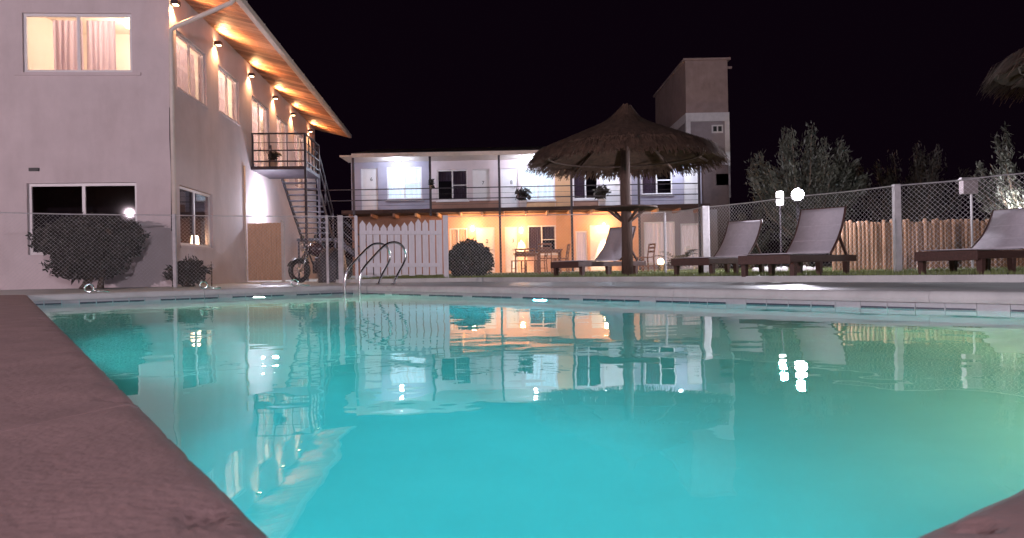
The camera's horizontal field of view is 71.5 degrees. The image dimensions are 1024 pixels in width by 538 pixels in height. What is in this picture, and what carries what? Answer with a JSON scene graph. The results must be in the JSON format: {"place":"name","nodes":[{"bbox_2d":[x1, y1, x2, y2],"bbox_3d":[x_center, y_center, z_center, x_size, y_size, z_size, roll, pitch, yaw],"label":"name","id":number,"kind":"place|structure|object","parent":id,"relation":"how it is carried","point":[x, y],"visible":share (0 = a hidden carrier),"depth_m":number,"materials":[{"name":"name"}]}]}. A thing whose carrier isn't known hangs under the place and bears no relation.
{"place":"outdoors","nodes":[
{"label":"outdoors","id":0,"kind":"place"},
{"bbox_2d":[0,0,351,289],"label":"hotel building","id":1,"kind":"structure","parent":0,"point":[162,107],"depth_m":15.76,"materials":[{"name":"paint"}]},
{"bbox_2d":[23,13,131,71],"bbox_3d":[-9.454,-4.916,15.649,2.272,1.282,0.304,-1,0,-4],"label":"window","id":2,"kind":"structure","parent":1,"relation":"in","point":[67,35],"depth_m":15.73,"materials":[{"name":"fabric"}]},
{"bbox_2d":[29,183,136,254],"bbox_3d":[-9.339,-1.098,15.545,2.282,1.542,0.050,-1,0,-4],"label":"window","id":3,"kind":"structure","parent":1,"relation":"in","point":[84,210],"depth_m":15.51,"materials":[{"name":"black glass"}]},
{"bbox_2d":[124,18,129,28],"bbox_3d":[-9.134,-5.902,16.982,0.240,0.310,0.234,-1,0,-4],"label":"ceiling lamp","id":4,"kind":"object","parent":1,"relation":"attached to","point":[126,24],"visible":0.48,"depth_m":16.89,"materials":[{"name":"white glass"}]},
{"bbox_2d":[170,0,180,6],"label":"wall lamp","id":5,"kind":"object","parent":1,"relation":"attached to","point":[175,3],"visible":1,"depth_m":15.70,"materials":[{"name":"metal"}]},
{"bbox_2d":[176,31,204,103],"bbox_3d":[-7.800,-4.737,16.900,0.294,1.302,1.912,-1,0,-4],"label":"window","id":6,"kind":"structure","parent":1,"relation":"in","point":[184,59],"depth_m":17.16,"materials":[{"name":"glass"}]},
{"bbox_2d":[180,186,210,247],"bbox_3d":[-7.637,-1.215,17.064,0.050,1.352,2.142,-1,0,-4],"label":"window","id":7,"kind":"structure","parent":1,"relation":"in","point":[193,192],"depth_m":17.09,"materials":[{"name":"black glass"}]},
{"bbox_2d":[214,41,222,46],"bbox_3d":[-7.662,-5.875,18.548,0.172,0.100,0.180,-1,0,-4],"label":"wall lamp","id":8,"kind":"object","parent":1,"relation":"attached to","point":[218,43],"visible":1,"depth_m":18.48,"materials":[{"name":"metal"}]},
{"bbox_2d":[218,66,236,121],"bbox_3d":[-8.014,-4.793,19.638,0.295,1.222,1.762,-1,0,-4],"label":"window","id":9,"kind":"structure","parent":1,"relation":"in","point":[223,85],"depth_m":19.92,"materials":[{"name":"glass"}]},
{"bbox_2d":[248,73,254,77],"bbox_3d":[-7.890,-5.871,21.539,0.172,0.100,0.180,-1,0,-4],"label":"wall lamp","id":10,"kind":"object","parent":1,"relation":"attached to","point":[251,75],"visible":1,"depth_m":21.47,"materials":[{"name":"metal"}]},
{"bbox_2d":[252,97,267,165],"bbox_3d":[-8.246,-4.264,22.814,0.295,2.152,1.992,-1,0,-4],"label":"window","id":11,"kind":"structure","parent":1,"relation":"in","point":[255,111],"depth_m":23.22,"materials":[{"name":"glass"}]},
{"bbox_2d":[277,117,286,181],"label":"window","id":12,"kind":"structure","parent":1,"relation":"in","point":[280,121],"depth_m":26.18,"materials":[{"name":"glass"}]},
{"bbox_2d":[294,130,303,190],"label":"window","id":13,"kind":"structure","parent":1,"relation":"in","point":[296,146],"depth_m":28.92,"materials":[{"name":"glass"}]},
{"bbox_2d":[191,235,198,243],"bbox_3d":[-7.997,-0.228,17.963,0.220,1.240,0.220,-1,0,-4],"label":"table lamp","id":14,"kind":"object","parent":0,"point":[196,238],"visible":0.17,"depth_m":17.90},
{"bbox_2d":[317,247,347,282],"bbox_3d":[-4.363,-0.105,17.299,0.682,0.856,0.782,-1,0,0],"label":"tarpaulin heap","id":15,"kind":"object","parent":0,"point":[333,263],"visible":0.65,"depth_m":16.96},
{"bbox_2d":[0,264,1023,294],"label":"ground","id":16,"kind":"structure","parent":0,"point":[951,285],"depth_m":9.64,"materials":[{"name":"concrete"}]},
{"bbox_2d":[25,212,150,288],"bbox_3d":[-8.704,-0.368,14.583,2.390,1.630,1.397,-1,0,0],"label":"shrub","id":17,"kind":"object","parent":16,"relation":"on","point":[125,235],"visible":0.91,"depth_m":14.30,"materials":[{"name":"green plant"}]},
{"bbox_2d":[0,212,358,289],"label":"wire fence","id":18,"kind":"object","parent":16,"relation":"on","point":[340,249],"visible":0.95,"depth_m":14.54,"materials":[{"name":"grey metal"}]},
{"bbox_2d":[162,256,210,286],"bbox_3d":[-6.836,0.067,14.985,1.097,0.714,0.665,-1,0,0],"label":"shrub","id":19,"kind":"object","parent":16,"relation":"on","point":[186,279],"visible":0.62,"depth_m":14.86,"materials":[{"name":"green plant"}]},
{"bbox_2d":[184,254,201,286],"bbox_3d":[-6.615,0.022,14.797,0.379,0.693,0.329,-1,0,41],"label":"young plant","id":20,"kind":"object","parent":16,"relation":"on","point":[193,262],"visible":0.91,"depth_m":14.78,"materials":[{"name":"green plant"}]},
{"bbox_2d":[207,262,214,285],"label":"young plant","id":21,"kind":"object","parent":16,"relation":"on","point":[211,267],"visible":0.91,"depth_m":14.99,"materials":[{"name":"green plant"}]},
{"bbox_2d":[247,221,285,280],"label":"timber gate","id":22,"kind":"structure","parent":16,"relation":"on","point":[263,252],"depth_m":21.04,"materials":[{"name":"brown wood"}]},
{"bbox_2d":[261,282,296,284],"bbox_3d":[-4.908,0.304,15.000,0.720,0.058,0.110,-1,0,-24],"label":"loose board","id":23,"kind":"object","parent":16,"relation":"on","point":[286,283],"visible":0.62,"depth_m":14.95,"materials":[{"name":"white paint"}]},
{"bbox_2d":[251,133,380,280],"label":"metal staircase","id":24,"kind":"structure","parent":16,"relation":"on","point":[304,172],"depth_m":23.55,"materials":[{"name":"metal"}]},
{"bbox_2d":[266,151,281,165],"bbox_3d":[-7.314,-3.412,22.006,0.472,0.580,0.464,-1,0,41],"label":"potted plant","id":25,"kind":"object","parent":24,"relation":"on","point":[274,155],"visible":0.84,"depth_m":21.89,"materials":[{"name":"green plant"}]},
{"bbox_2d":[287,235,352,282],"bbox_3d":[-4.899,-0.264,18.285,0.731,1.208,1.894,-1,0,42],"label":"motorbike","id":26,"kind":"object","parent":16,"relation":"on","point":[311,249],"visible":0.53,"depth_m":17.93,"materials":[{"name":"black paint"}]},
{"bbox_2d":[0,284,1023,537],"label":"pool coping","id":27,"kind":"object","parent":16,"relation":"on","point":[88,448],"visible":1,"depth_m":0.94,"materials":[{"name":"concrete"}]},
{"bbox_2d":[84,284,109,292],"bbox_3d":[-5.793,0.265,9.923,0.312,0.132,0.034,-1,0,-26],"label":"anchor ring","id":28,"kind":"object","parent":27,"relation":"on","point":[92,285],"visible":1,"depth_m":9.89,"materials":[{"name":"silver metal"}]},
{"bbox_2d":[199,281,220,288],"bbox_3d":[-4.604,0.243,10.841,0.312,0.132,0.034,-1,0,-26],"label":"anchor ring","id":29,"kind":"object","parent":27,"relation":"on","point":[207,286],"visible":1,"depth_m":10.81,"materials":[{"name":"silver metal"}]},
{"bbox_2d":[291,279,309,286],"bbox_3d":[-3.484,0.221,11.705,0.312,0.132,0.034,-1,0,-26],"label":"anchor ring","id":30,"kind":"object","parent":27,"relation":"on","point":[298,283],"visible":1,"depth_m":11.68,"materials":[{"name":"silver metal"}]},
{"bbox_2d":[344,241,406,293],"bbox_3d":[-2.275,0.379,11.843,0.934,1.668,0.600,-1,0,-41],"label":"pool ladder","id":31,"kind":"object","parent":27,"relation":"attached to","point":[372,257],"visible":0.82,"depth_m":11.83,"materials":[{"name":"silver metal"}]},
{"bbox_2d":[307,146,732,277],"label":"motel block","id":32,"kind":"structure","parent":16,"relation":"on","point":[470,184],"depth_m":31.00,"materials":[{"name":"paint"}]},
{"bbox_2d":[362,170,376,209],"bbox_3d":[-6.209,-3.400,31.089,0.622,1.855,0.053,-1,0,0],"label":"door","id":33,"kind":"structure","parent":32,"relation":"in","point":[369,177],"depth_m":31.07,"materials":[{"name":"white wood"}]},
{"bbox_2d":[387,167,421,198],"bbox_3d":[-4.689,-3.746,31.128,1.516,1.402,0.176,-1,0,0],"label":"window","id":34,"kind":"structure","parent":32,"relation":"in","point":[397,177],"depth_m":31.16,"materials":[{"name":"white glass"}]},
{"bbox_2d":[428,176,434,189],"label":"hanging plant","id":35,"kind":"object","parent":32,"relation":"hanging from","point":[431,183],"visible":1,"depth_m":29.54,"materials":[{"name":"green plant"}]},
{"bbox_2d":[437,170,467,200],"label":"window","id":36,"kind":"structure","parent":32,"relation":"in","point":[459,177],"depth_m":31.15,"materials":[{"name":"glass"}]},
{"bbox_2d":[449,228,467,249],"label":"window","id":37,"kind":"structure","parent":32,"relation":"in","point":[462,231],"depth_m":31.15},
{"bbox_2d":[474,170,488,200],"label":"door","id":38,"kind":"structure","parent":32,"relation":"in","point":[481,178],"depth_m":31.07,"materials":[{"name":"silver metal"}]},
{"bbox_2d":[477,228,493,271],"bbox_3d":[-1.158,-0.806,31.062,0.716,1.915,0.107,-1,0,0],"label":"door","id":39,"kind":"structure","parent":32,"relation":"in","point":[482,234],"depth_m":31.07,"materials":[{"name":"silver metal"}]},
{"bbox_2d":[502,170,516,206],"bbox_3d":[-0.104,-3.456,31.089,0.622,1.735,0.053,-1,0,0],"label":"door","id":40,"kind":"structure","parent":32,"relation":"in","point":[509,178],"depth_m":31.07,"materials":[{"name":"white wood"}]},
{"bbox_2d":[506,228,516,271],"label":"door","id":41,"kind":"structure","parent":32,"relation":"in","point":[509,243],"depth_m":31.07,"materials":[{"name":"silver metal"}]},
{"bbox_2d":[515,187,532,206],"bbox_3d":[0.492,-3.065,30.103,0.805,0.950,0.627,-1,0,0],"label":"potted plant","id":42,"kind":"object","parent":32,"relation":"on","point":[523,193],"visible":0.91,"depth_m":29.99,"materials":[{"name":"green plant"}]},
{"bbox_2d":[521,169,554,199],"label":"window","id":43,"kind":"structure","parent":32,"relation":"in","point":[526,180],"depth_m":31.17,"materials":[{"name":"white glass"}]},
{"bbox_2d":[527,225,555,253],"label":"window","id":44,"kind":"structure","parent":32,"relation":"in","point":[534,243],"depth_m":31.15,"materials":[{"name":"glass"}]},
{"bbox_2d":[575,231,587,269],"bbox_3d":[3.034,-0.818,31.129,0.507,1.672,0.178,-1,0,0],"label":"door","id":45,"kind":"structure","parent":32,"relation":"in","point":[579,240],"depth_m":31.16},
{"bbox_2d":[573,172,597,198],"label":"window","id":46,"kind":"structure","parent":32,"relation":"in","point":[577,190],"depth_m":31.15,"materials":[{"name":"glass"}]},
{"bbox_2d":[591,226,607,269],"bbox_3d":[3.843,-0.901,31.092,0.763,1.915,0.045,-1,0,0],"label":"door","id":47,"kind":"structure","parent":32,"relation":"in","point":[596,237],"depth_m":31.07,"materials":[{"name":"white wood"}]},
{"bbox_2d":[593,184,610,205],"bbox_3d":[3.817,-3.140,30.079,0.816,0.975,0.526,-1,0,0],"label":"potted plant","id":48,"kind":"object","parent":32,"relation":"on","point":[601,190],"visible":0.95,"depth_m":30.00,"materials":[{"name":"green plant"}]},
{"bbox_2d":[601,172,618,204],"bbox_3d":[4.274,-3.539,31.092,0.739,1.735,0.045,-1,0,0],"label":"door","id":49,"kind":"structure","parent":32,"relation":"in","point":[615,199],"depth_m":31.07,"materials":[{"name":"silver metal"}]},
{"bbox_2d":[641,171,671,194],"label":"window","id":50,"kind":"structure","parent":32,"relation":"in","point":[645,189],"depth_m":31.14,"materials":[{"name":"glass"}]},
{"bbox_2d":[644,222,674,262],"bbox_3d":[6.433,-1.158,31.128,1.352,1.802,0.176,-1,0,0],"label":"window","id":51,"kind":"structure","parent":32,"relation":"in","point":[659,233],"depth_m":31.16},
{"bbox_2d":[680,223,698,268],"bbox_3d":[7.786,-0.999,31.194,0.859,1.970,0.307,-1,0,0],"label":"glazed door","id":52,"kind":"structure","parent":32,"relation":"in","point":[688,226],"depth_m":31.30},
{"bbox_2d":[684,167,697,203],"bbox_3d":[7.819,-3.607,31.089,0.551,1.735,0.053,-1,0,0],"label":"door","id":53,"kind":"structure","parent":32,"relation":"in","point":[689,188],"depth_m":31.07,"materials":[{"name":"white wood"}]},
{"bbox_2d":[33,290,1023,311],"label":"pool basin","id":54,"kind":"object","parent":16,"relation":"in","point":[958,306],"visible":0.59,"depth_m":7.13,"materials":[{"name":"paint"}]},
{"bbox_2d":[37,293,1023,537],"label":"pool water","id":55,"kind":"structure","parent":54,"relation":"in","point":[343,415],"depth_m":1.77,"materials":[{"name":"teal liquid"}]},
{"bbox_2d":[336,274,1023,282],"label":"lawn kerb","id":56,"kind":"structure","parent":16,"relation":"on","point":[931,278],"depth_m":9.90,"materials":[{"name":"grey concrete"}]},
{"bbox_2d":[653,57,731,267],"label":"brown tower","id":57,"kind":"structure","parent":16,"relation":"on","point":[690,95],"depth_m":31.40,"materials":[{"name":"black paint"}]},
{"bbox_2d":[711,125,722,132],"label":"window","id":58,"kind":"structure","parent":57,"relation":"in","point":[715,128],"depth_m":31.39,"materials":[{"name":"white paint"}]},
{"bbox_2d":[246,0,1023,267],"label":"sky","id":59,"kind":"structure","parent":0,"point":[883,76],"materials":[{"name":"black"}]},
{"bbox_2d":[347,264,1023,278],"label":"lawn","id":60,"kind":"structure","parent":0,"point":[825,265],"depth_m":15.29,"materials":[{"name":"plant"}]},
{"bbox_2d":[449,238,494,276],"bbox_3d":[-1.044,-0.236,17.581,1.248,1.113,1.121,-1,0,0],"label":"clipped bush","id":61,"kind":"object","parent":60,"relation":"on","point":[464,256],"visible":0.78,"depth_m":17.30,"materials":[{"name":"green plant"}]},
{"bbox_2d":[511,248,525,272],"bbox_3d":[0.236,-0.279,25.274,0.420,0.892,0.475,-1,0,-20],"label":"dining chair","id":62,"kind":"object","parent":60,"relation":"on","point":[518,260],"visible":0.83,"depth_m":25.10,"materials":[{"name":"brown wood"}]},
{"bbox_2d":[513,253,537,270],"bbox_3d":[0.530,-0.205,26.000,0.950,0.730,0.692,-1,0,0],"label":"dining table","id":63,"kind":"object","parent":60,"relation":"on","point":[536,254],"visible":0.51,"depth_m":25.68,"materials":[{"name":"brown wood"}]},
{"bbox_2d":[524,248,537,272],"bbox_3d":[0.660,-0.287,25.173,0.420,0.892,0.475,-1,0,10],"label":"dining chair","id":64,"kind":"object","parent":60,"relation":"on","point":[535,260],"visible":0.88,"depth_m":24.99,"materials":[{"name":"brown wood"}]},
{"bbox_2d":[534,253,547,272],"bbox_3d":[1.071,-0.295,26.105,0.475,0.892,0.420,-1,0,-10],"label":"dining chair","id":65,"kind":"object","parent":60,"relation":"on","point":[545,255],"visible":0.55,"depth_m":26.23,"materials":[{"name":"brown wood"}]},
{"bbox_2d":[538,243,552,273],"bbox_3d":[0.956,-0.292,20.473,0.420,0.892,0.475,-1,0,5],"label":"dining chair","id":66,"kind":"object","parent":60,"relation":"on","point":[550,248],"visible":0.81,"depth_m":20.27,"materials":[{"name":"brown wood"}]},
{"bbox_2d":[536,249,562,273],"bbox_3d":[1.122,-0.216,21.200,0.750,0.730,0.692,-1,0,0],"label":"dining table","id":67,"kind":"object","parent":60,"relation":"on","point":[558,251],"visible":0.66,"depth_m":20.89,"materials":[{"name":"brown wood"}]},
{"bbox_2d":[553,244,569,273],"bbox_3d":[1.492,-0.303,21.302,0.475,0.892,0.420,-1,0,-5],"label":"dining chair","id":68,"kind":"object","parent":60,"relation":"on","point":[566,258],"visible":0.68,"depth_m":21.13,"materials":[{"name":"brown wood"}]},
{"bbox_2d":[551,226,645,276],"bbox_3d":[1.776,-0.369,14.450,2.080,1.011,0.768,-1,0,-42],"label":"sun lounger","id":69,"kind":"object","parent":60,"relation":"on","point":[609,256],"visible":0.84,"depth_m":14.61,"materials":[{"name":"brown wood"}]},
{"bbox_2d":[524,103,729,275],"bbox_3d":[2.205,-1.520,13.802,3.924,3.399,3.936,-1,0,0],"label":"thatched umbrella","id":70,"kind":"object","parent":60,"relation":"on","point":[626,141],"visible":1,"depth_m":13.71,"materials":[{"name":"brown plant"}]},
{"bbox_2d":[637,243,655,271],"bbox_3d":[4.191,-0.354,22.209,0.475,0.892,0.420,-1,0,-20],"label":"dining chair","id":71,"kind":"object","parent":60,"relation":"on","point":[648,252],"visible":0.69,"depth_m":22.13,"materials":[{"name":"brown wood"}]},
{"bbox_2d":[658,258,663,269],"bbox_3d":[5.355,-0.157,25.600,0.240,0.450,0.234,-1,0,0],"label":"ground spotlight","id":72,"kind":"object","parent":60,"relation":"on","point":[660,261],"visible":0.73,"depth_m":25.51,"materials":[{"name":"metal"}]},
{"bbox_2d":[651,249,699,267],"bbox_3d":[6.052,-0.323,26.396,2.028,0.796,1.485,-1,0,0],"label":"palm plant","id":73,"kind":"object","parent":60,"relation":"on","point":[687,253],"visible":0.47,"depth_m":26.19,"materials":[{"name":"green plant"}]},
{"bbox_2d":[685,247,697,269],"bbox_3d":[6.892,-0.405,27.022,0.420,0.892,0.475,-1,0,-35],"label":"dining chair","id":74,"kind":"object","parent":60,"relation":"on","point":[692,255],"visible":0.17,"depth_m":27.13,"materials":[{"name":"white paint"}]},
{"bbox_2d":[671,219,763,275],"bbox_3d":[3.761,-0.398,12.700,2.080,0.993,0.768,-1,0,-42],"label":"sun lounger","id":75,"kind":"object","parent":60,"relation":"on","point":[740,238],"visible":0.86,"depth_m":12.91,"materials":[{"name":"grey fabric"}]},
{"bbox_2d":[443,173,1023,277],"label":"wire fence","id":76,"kind":"object","parent":60,"relation":"on","point":[705,249],"visible":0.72,"depth_m":13.87,"materials":[{"name":"grey metal"}]},
{"bbox_2d":[359,219,442,276],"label":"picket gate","id":77,"kind":"structure","parent":76,"relation":"attached to","point":[394,233],"depth_m":15.84,"materials":[{"name":"white paint"}]},
{"bbox_2d":[737,206,774,268],"bbox_3d":[8.149,-1.039,23.848,1.237,2.232,1.538,-1,0,20],"label":"tree","id":78,"kind":"object","parent":60,"relation":"on","point":[762,242],"visible":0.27,"depth_m":23.80,"materials":[{"name":"green plant"}]},
{"bbox_2d":[776,191,783,266],"bbox_3d":[6.152,-0.864,16.300,0.168,1.833,0.164,-1,0,0],"label":"lantern","id":79,"kind":"object","parent":60,"relation":"on","point":[779,194],"visible":0.76,"depth_m":16.28,"materials":[{"name":"metal"}]},
{"bbox_2d":[738,206,856,276],"bbox_3d":[4.137,-0.410,10.236,2.080,1.002,0.768,-1,0,-42],"label":"sun lounger","id":80,"kind":"object","parent":60,"relation":"on","point":[818,231],"visible":0.98,"depth_m":10.44,"materials":[{"name":"grey fabric"}]},
{"bbox_2d":[791,188,803,223],"bbox_3d":[5.433,-0.734,13.500,0.219,1.601,0.219,-1,0,0],"label":"garden lamp","id":81,"kind":"object","parent":60,"relation":"on","point":[797,192],"visible":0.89,"depth_m":13.45,"materials":[{"name":"glass"}]},
{"bbox_2d":[744,122,872,266],"bbox_3d":[8.799,-2.147,21.273,3.558,4.411,3.511,-1,0,25],"label":"tree","id":82,"kind":"object","parent":60,"relation":"on","point":[789,172],"visible":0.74,"depth_m":20.93,"materials":[{"name":"green plant"}]},
{"bbox_2d":[853,141,970,230],"bbox_3d":[13.684,-2.220,23.753,4.013,4.372,3.929,-1,0,0],"label":"tree","id":83,"kind":"object","parent":60,"relation":"on","point":[919,169],"visible":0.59,"depth_m":23.67,"materials":[{"name":"green plant"}]},
{"bbox_2d":[832,218,1023,270],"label":"palisade","id":84,"kind":"object","parent":60,"relation":"on","point":[910,262],"visible":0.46,"depth_m":13.96,"materials":[{"name":"brown wood"}]},
{"bbox_2d":[914,208,1023,273],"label":"sun lounger","id":85,"kind":"object","parent":60,"relation":"on","point":[1002,236],"visible":0.98,"depth_m":9.40,"materials":[{"name":"grey wood"}]},
{"bbox_2d":[971,121,1023,219],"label":"tree","id":86,"kind":"object","parent":60,"relation":"on","point":[1005,161],"visible":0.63,"depth_m":14.63,"materials":[{"name":"green plant"}]},
{"bbox_2d":[976,47,1023,106],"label":"thatched umbrella","id":87,"kind":"object","parent":60,"relation":"on","point":[1009,71],"visible":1,"depth_m":11.16,"materials":[{"name":"brown plant"}]},
{"bbox_2d":[958,177,979,268],"bbox_3d":[8.611,-0.859,13.400,0.340,1.729,0.200,-1,0,0],"label":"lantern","id":88,"kind":"object","parent":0,"point":[971,187],"visible":0.78,"depth_m":13.36,"materials":[{"name":"metal"}]}
]}

